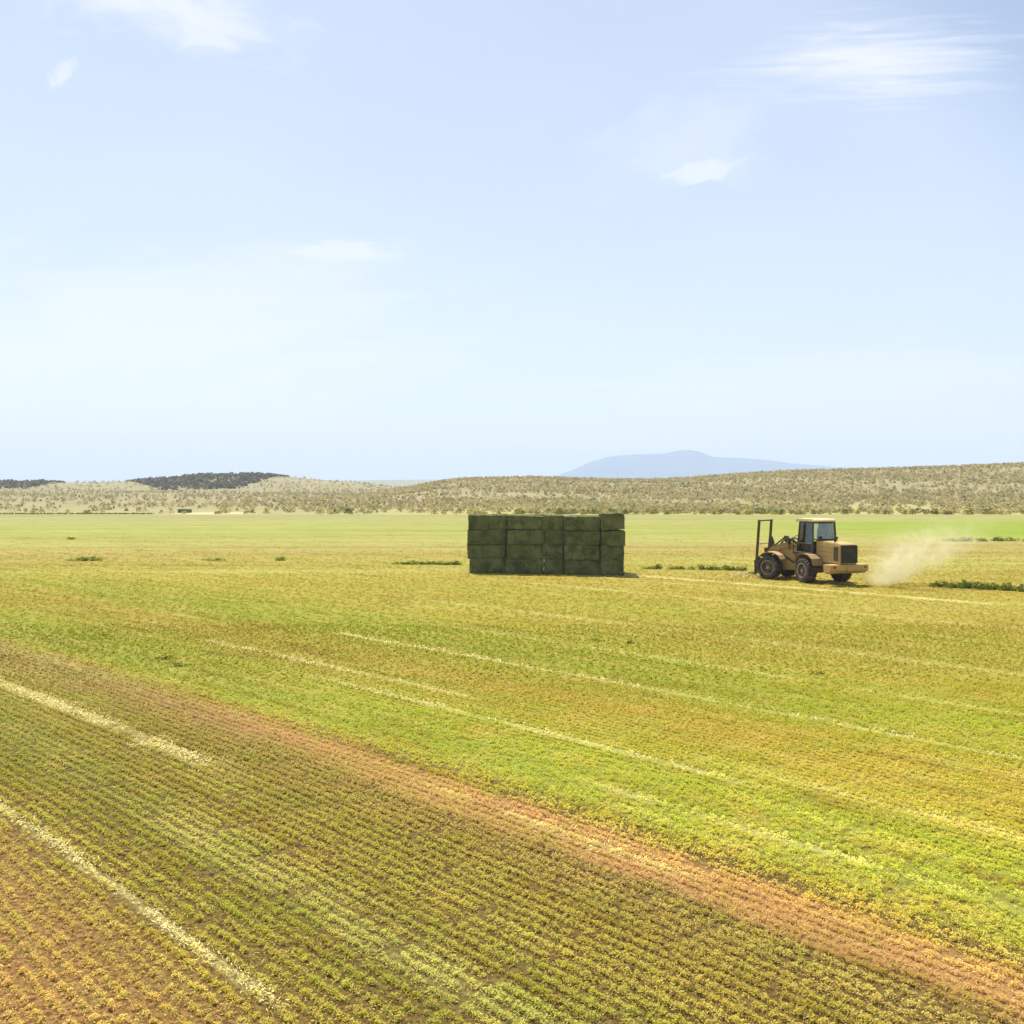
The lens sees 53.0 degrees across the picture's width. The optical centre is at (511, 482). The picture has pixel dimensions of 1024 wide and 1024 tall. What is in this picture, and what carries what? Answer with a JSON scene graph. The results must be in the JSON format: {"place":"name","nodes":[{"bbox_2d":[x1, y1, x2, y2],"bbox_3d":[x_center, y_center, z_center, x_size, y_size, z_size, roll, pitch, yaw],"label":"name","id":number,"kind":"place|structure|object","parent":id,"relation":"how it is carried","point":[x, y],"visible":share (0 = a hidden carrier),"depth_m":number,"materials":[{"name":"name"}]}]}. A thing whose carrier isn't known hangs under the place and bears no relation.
{"place":"outdoors","nodes":[
{"label":"outdoors","id":0,"kind":"place"},
{"bbox_2d":[178,509,191,512],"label":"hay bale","id":1,"kind":"object","parent":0,"point":[187,510],"visible":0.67,"depth_m":179.41},
{"bbox_2d":[340,480,437,486],"bbox_3d":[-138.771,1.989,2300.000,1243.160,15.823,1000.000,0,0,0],"label":"hills","id":2,"kind":"structure","parent":0,"point":[401,483],"depth_m":2087.58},
{"bbox_2d":[0,514,1023,1023],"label":"field","id":3,"kind":"structure","parent":0,"point":[416,534],"depth_m":18.43,"materials":[{"name":"green plant"}]},
{"bbox_2d":[65,557,85,560],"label":"uncut plant","id":4,"kind":"object","parent":3,"relation":"on","point":[77,559],"visible":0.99,"depth_m":69.04,"materials":[{"name":"plant"}]},
{"bbox_2d":[88,556,102,560],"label":"uncut plant","id":5,"kind":"object","parent":3,"relation":"on","point":[93,558],"visible":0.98,"depth_m":68.96,"materials":[{"name":"green plant"}]},
{"bbox_2d":[155,654,176,659],"bbox_3d":[-10.362,5.212,30.639,0.748,0.146,0.346,0,0,-13],"label":"uncut plant","id":6,"kind":"object","parent":3,"relation":"on","point":[163,657],"visible":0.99,"depth_m":30.62,"materials":[{"name":"green plant"}]},
{"bbox_2d":[170,662,193,666],"bbox_3d":[-9.601,5.221,29.530,0.831,0.128,0.397,0,0,14],"label":"uncut plant","id":7,"kind":"object","parent":3,"relation":"on","point":[178,663],"visible":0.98,"depth_m":29.55,"materials":[{"name":"green plant"}]},
{"bbox_2d":[200,558,225,560],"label":"uncut plant","id":8,"kind":"object","parent":3,"relation":"on","point":[215,559],"visible":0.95,"depth_m":69.45,"materials":[{"name":"green plant"}]},
{"bbox_2d":[275,556,286,560],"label":"uncut plant","id":9,"kind":"object","parent":3,"relation":"on","point":[281,558],"visible":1,"depth_m":69.09,"materials":[{"name":"green plant"}]},
{"bbox_2d":[469,558,505,572],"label":"hay bale","id":10,"kind":"object","parent":3,"relation":"on","point":[486,565],"visible":0.75,"depth_m":59.68,"materials":[{"name":"green plant"}]},
{"bbox_2d":[467,543,506,558],"bbox_3d":[-1.456,4.010,60.357,2.430,0.968,1.360,0,0,4],"label":"hay bale","id":11,"kind":"object","parent":10,"relation":"on","point":[487,551],"visible":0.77,"depth_m":59.75,"materials":[{"name":"green plant"}]},
{"bbox_2d":[467,529,506,544],"bbox_3d":[-1.437,3.158,60.254,2.460,0.947,1.362,0,0,1],"label":"hay bale","id":12,"kind":"object","parent":11,"relation":"on","point":[485,537],"visible":0.84,"depth_m":59.66,"materials":[{"name":"green plant"}]},
{"bbox_2d":[468,514,507,529],"bbox_3d":[-1.379,2.328,60.281,2.435,1.034,1.363,0,0,3],"label":"hay bale","id":13,"kind":"object","parent":12,"relation":"on","point":[487,522],"visible":0.96,"depth_m":59.68,"materials":[{"name":"green plant"}]},
{"bbox_2d":[0,572,1022,1010],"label":"straw litter","id":14,"kind":"object","parent":3,"relation":"on","point":[52,840],"visible":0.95,"depth_m":19.96,"materials":[{"name":"yellow plant"}]},
{"bbox_2d":[505,558,543,573],"bbox_3d":[0.739,4.848,59.826,2.309,0.954,1.362,0,0,2],"label":"hay bale","id":15,"kind":"object","parent":3,"relation":"on","point":[525,566],"visible":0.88,"depth_m":59.24,"materials":[{"name":"green plant"}]},
{"bbox_2d":[506,545,542,558],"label":"hay bale","id":16,"kind":"object","parent":15,"relation":"on","point":[524,551],"visible":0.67,"depth_m":59.30,"materials":[{"name":"green plant"}]},
{"bbox_2d":[507,529,544,544],"bbox_3d":[0.819,3.174,59.842,2.325,0.992,1.351,0,-1,3],"label":"hay bale","id":17,"kind":"object","parent":16,"relation":"on","point":[524,537],"visible":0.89,"depth_m":59.25,"materials":[{"name":"green plant"}]},
{"bbox_2d":[506,514,543,529],"bbox_3d":[0.792,2.337,59.950,2.327,0.956,1.367,2,0,2],"label":"hay bale","id":18,"kind":"object","parent":17,"relation":"on","point":[525,522],"visible":0.88,"depth_m":59.35,"materials":[{"name":"green plant"}]},
{"bbox_2d":[544,559,564,573],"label":"hay bale","id":19,"kind":"object","parent":3,"relation":"on","point":[553,566],"visible":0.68,"depth_m":59.10,"materials":[{"name":"green plant"}]},
{"bbox_2d":[542,544,563,558],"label":"hay bale","id":20,"kind":"object","parent":19,"relation":"on","point":[553,551],"visible":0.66,"depth_m":59.09,"materials":[{"name":"green plant"}]},
{"bbox_2d":[544,530,564,544],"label":"hay bale","id":21,"kind":"object","parent":20,"relation":"on","point":[554,537],"visible":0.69,"depth_m":59.14,"materials":[{"name":"green plant"}]},
{"bbox_2d":[542,514,563,529],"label":"hay bale","id":22,"kind":"object","parent":21,"relation":"on","point":[553,521],"visible":0.97,"depth_m":59.18,"materials":[{"name":"green plant"}]},
{"bbox_2d":[564,559,600,574],"bbox_3d":[4.080,4.840,59.278,2.217,0.974,1.382,0,0,2],"label":"hay bale","id":23,"kind":"object","parent":3,"relation":"on","point":[581,567],"visible":0.86,"depth_m":58.67,"materials":[{"name":"green plant"}]},
{"bbox_2d":[563,545,599,559],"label":"hay bale","id":24,"kind":"object","parent":23,"relation":"on","point":[581,552],"visible":0.9,"depth_m":58.59,"materials":[{"name":"green plant"}]},
{"bbox_2d":[564,530,601,545],"bbox_3d":[4.088,3.167,59.269,2.207,0.976,1.365,0,0,4],"label":"hay bale","id":25,"kind":"object","parent":24,"relation":"on","point":[581,537],"visible":0.89,"depth_m":58.67,"materials":[{"name":"green plant"}]},
{"bbox_2d":[564,515,600,530],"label":"hay bale","id":26,"kind":"object","parent":25,"relation":"on","point":[582,523],"visible":1,"depth_m":58.62,"materials":[{"name":"green plant"}]},
{"bbox_2d":[600,560,624,574],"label":"hay bale","id":27,"kind":"object","parent":3,"relation":"on","point":[612,567],"visible":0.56,"depth_m":58.22,"materials":[{"name":"green plant"}]},
{"bbox_2d":[600,545,623,560],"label":"hay bale","id":28,"kind":"object","parent":27,"relation":"on","point":[610,553],"visible":0.77,"depth_m":58.20,"materials":[{"name":"green plant"}]},
{"bbox_2d":[600,529,624,545],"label":"hay bale","id":29,"kind":"object","parent":28,"relation":"on","point":[613,537],"visible":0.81,"depth_m":58.14,"materials":[{"name":"green plant"}]},
{"bbox_2d":[598,512,624,529],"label":"hay bale","id":30,"kind":"object","parent":29,"relation":"on","point":[612,520],"visible":0.91,"depth_m":58.19,"materials":[{"name":"green plant"}]},
{"bbox_2d":[654,564,662,568],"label":"uncut plant","id":31,"kind":"object","parent":3,"relation":"on","point":[657,567],"visible":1,"depth_m":62.39,"materials":[{"name":"green plant"}]},
{"bbox_2d":[697,564,705,569],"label":"uncut plant","id":32,"kind":"object","parent":3,"relation":"on","point":[701,567],"visible":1,"depth_m":61.81,"materials":[{"name":"green plant"}]},
{"bbox_2d":[704,565,714,569],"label":"uncut plant","id":33,"kind":"object","parent":3,"relation":"on","point":[708,568],"visible":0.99,"depth_m":61.76,"materials":[{"name":"plant"}]},
{"bbox_2d":[722,565,729,570],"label":"uncut plant","id":34,"kind":"object","parent":3,"relation":"on","point":[726,567],"visible":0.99,"depth_m":61.49,"materials":[{"name":"green plant"}]},
{"bbox_2d":[725,571,761,577],"bbox_3d":[12.916,5.158,57.600,2.357,0.392,2.297,0,0,-32],"label":"hay heap","id":35,"kind":"object","parent":3,"relation":"on","point":[744,574],"visible":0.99,"depth_m":57.35,"materials":[{"name":"yellow plant"}]},
{"bbox_2d":[749,518,868,582],"bbox_3d":[15.695,3.620,55.539,3.102,3.360,7.745,0,0,-32],"label":"wheel loader","id":36,"kind":"object","parent":3,"relation":"on","point":[805,557],"visible":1,"depth_m":54.46,"materials":[{"name":"metal"}]},
{"bbox_2d":[806,671,825,674],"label":"uncut plant","id":37,"kind":"object","parent":3,"relation":"on","point":[820,672],"visible":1,"depth_m":28.19,"materials":[{"name":"green plant"}]},
{"bbox_2d":[934,580,947,586],"bbox_3d":[21.675,5.079,51.791,0.745,0.411,0.365,0,0,-5],"label":"uncut plant","id":38,"kind":"object","parent":3,"relation":"on","point":[944,582],"visible":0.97,"depth_m":51.73,"materials":[{"name":"green plant"}]},
{"bbox_2d":[942,538,960,541],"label":"uncut plant","id":39,"kind":"object","parent":3,"relation":"on","point":[950,539],"visible":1,"depth_m":91.88,"materials":[{"name":"plant"}]},
{"bbox_2d":[957,579,971,588],"bbox_3d":[22.550,5.054,51.084,1.001,0.463,0.365,0,0,-9],"label":"uncut plant","id":40,"kind":"object","parent":3,"relation":"on","point":[967,583],"visible":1,"depth_m":51.05,"materials":[{"name":"green plant"}]},
{"bbox_2d":[958,537,973,541],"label":"uncut plant","id":41,"kind":"object","parent":3,"relation":"on","point":[967,539],"visible":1,"depth_m":91.73,"materials":[{"name":"plant"}]},
{"bbox_2d":[970,581,978,588],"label":"uncut plant","id":42,"kind":"object","parent":3,"relation":"on","point":[975,583],"visible":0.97,"depth_m":50.80,"materials":[{"name":"green plant"}]},
{"bbox_2d":[975,538,987,541],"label":"uncut plant","id":43,"kind":"object","parent":3,"relation":"on","point":[981,539],"visible":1,"depth_m":91.76,"materials":[{"name":"green plant"}]},
{"bbox_2d":[976,581,991,589],"bbox_3d":[23.210,5.059,50.528,0.740,0.453,0.363,0,0,-4],"label":"uncut plant","id":44,"kind":"object","parent":3,"relation":"on","point":[980,586],"visible":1,"depth_m":50.50,"materials":[{"name":"green plant"}]},
{"bbox_2d":[987,582,1000,589],"bbox_3d":[23.703,5.089,50.464,0.848,0.391,0.309,0,0,-7],"label":"uncut plant","id":45,"kind":"object","parent":3,"relation":"on","point":[995,585],"visible":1,"depth_m":50.44,"materials":[{"name":"green plant"}]},
{"bbox_2d":[990,536,1005,540],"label":"uncut plant","id":46,"kind":"object","parent":3,"relation":"on","point":[997,538],"visible":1,"depth_m":92.09,"materials":[{"name":"plant"}]},
{"bbox_2d":[998,582,1014,590],"bbox_3d":[24.220,5.066,50.113,1.042,0.438,0.380,0,0,-21],"label":"uncut plant","id":47,"kind":"object","parent":3,"relation":"on","point":[1008,584],"visible":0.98,"depth_m":50.03,"materials":[{"name":"green plant"}]},
{"bbox_2d":[1003,537,1020,540],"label":"uncut plant","id":48,"kind":"object","parent":3,"relation":"on","point":[1010,539],"visible":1,"depth_m":92.16,"materials":[{"name":"green plant"}]},
{"bbox_2d":[1008,585,1021,590],"bbox_3d":[24.511,5.120,49.938,0.740,0.330,0.363,0,0,-10],"label":"uncut plant","id":49,"kind":"object","parent":3,"relation":"on","point":[1013,588],"visible":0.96,"depth_m":49.88,"materials":[{"name":"green plant"}]},
{"bbox_2d":[1016,584,1023,591],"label":"uncut plant","id":50,"kind":"object","parent":3,"relation":"on","point":[1021,588],"visible":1,"depth_m":49.56,"materials":[{"name":"green plant"}]},
{"bbox_2d":[0,465,1023,514],"bbox_3d":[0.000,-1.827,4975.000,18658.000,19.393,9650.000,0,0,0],"label":"scrubland","id":51,"kind":"structure","parent":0,"point":[71,506],"depth_m":279.93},
{"bbox_2d":[0,479,64,488],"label":"juniper thicket","id":52,"kind":"object","parent":51,"relation":"on","point":[8,483],"visible":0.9,"depth_m":639.37,"materials":[{"name":"plant"}]},
{"bbox_2d":[0,512,153,513],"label":"crop edge","id":53,"kind":"object","parent":51,"relation":"on","point":[79,513],"visible":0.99,"depth_m":170.80,"materials":[{"name":"green plant"}]},
{"bbox_2d":[126,472,289,489],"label":"juniper wood","id":54,"kind":"object","parent":51,"relation":"on","point":[193,480],"visible":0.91,"depth_m":625.55,"materials":[{"name":"plant"}]},
{"bbox_2d":[220,508,229,512],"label":"sagebrush","id":55,"kind":"object","parent":51,"relation":"on","point":[225,510],"visible":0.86,"depth_m":175.50,"materials":[{"name":"beige plant"}]},
{"bbox_2d":[0,461,1023,513],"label":"sagebrush cover","id":56,"kind":"object","parent":51,"relation":"on","point":[565,503],"visible":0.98,"depth_m":267.67,"materials":[{"name":"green plant"}]},
{"bbox_2d":[769,509,778,514],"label":"sagebrush","id":57,"kind":"object","parent":51,"relation":"on","point":[775,512],"visible":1,"depth_m":169.69,"materials":[{"name":"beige plant"}]},
{"bbox_2d":[0,0,1023,481],"label":"sky","id":58,"kind":"structure","parent":0,"point":[348,240],"materials":[{"name":"blue"}]},
{"bbox_2d":[552,450,850,478],"bbox_3d":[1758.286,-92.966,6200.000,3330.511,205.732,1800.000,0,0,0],"label":"mountain","id":59,"kind":"structure","parent":0,"point":[686,463],"depth_m":5789.63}
]}

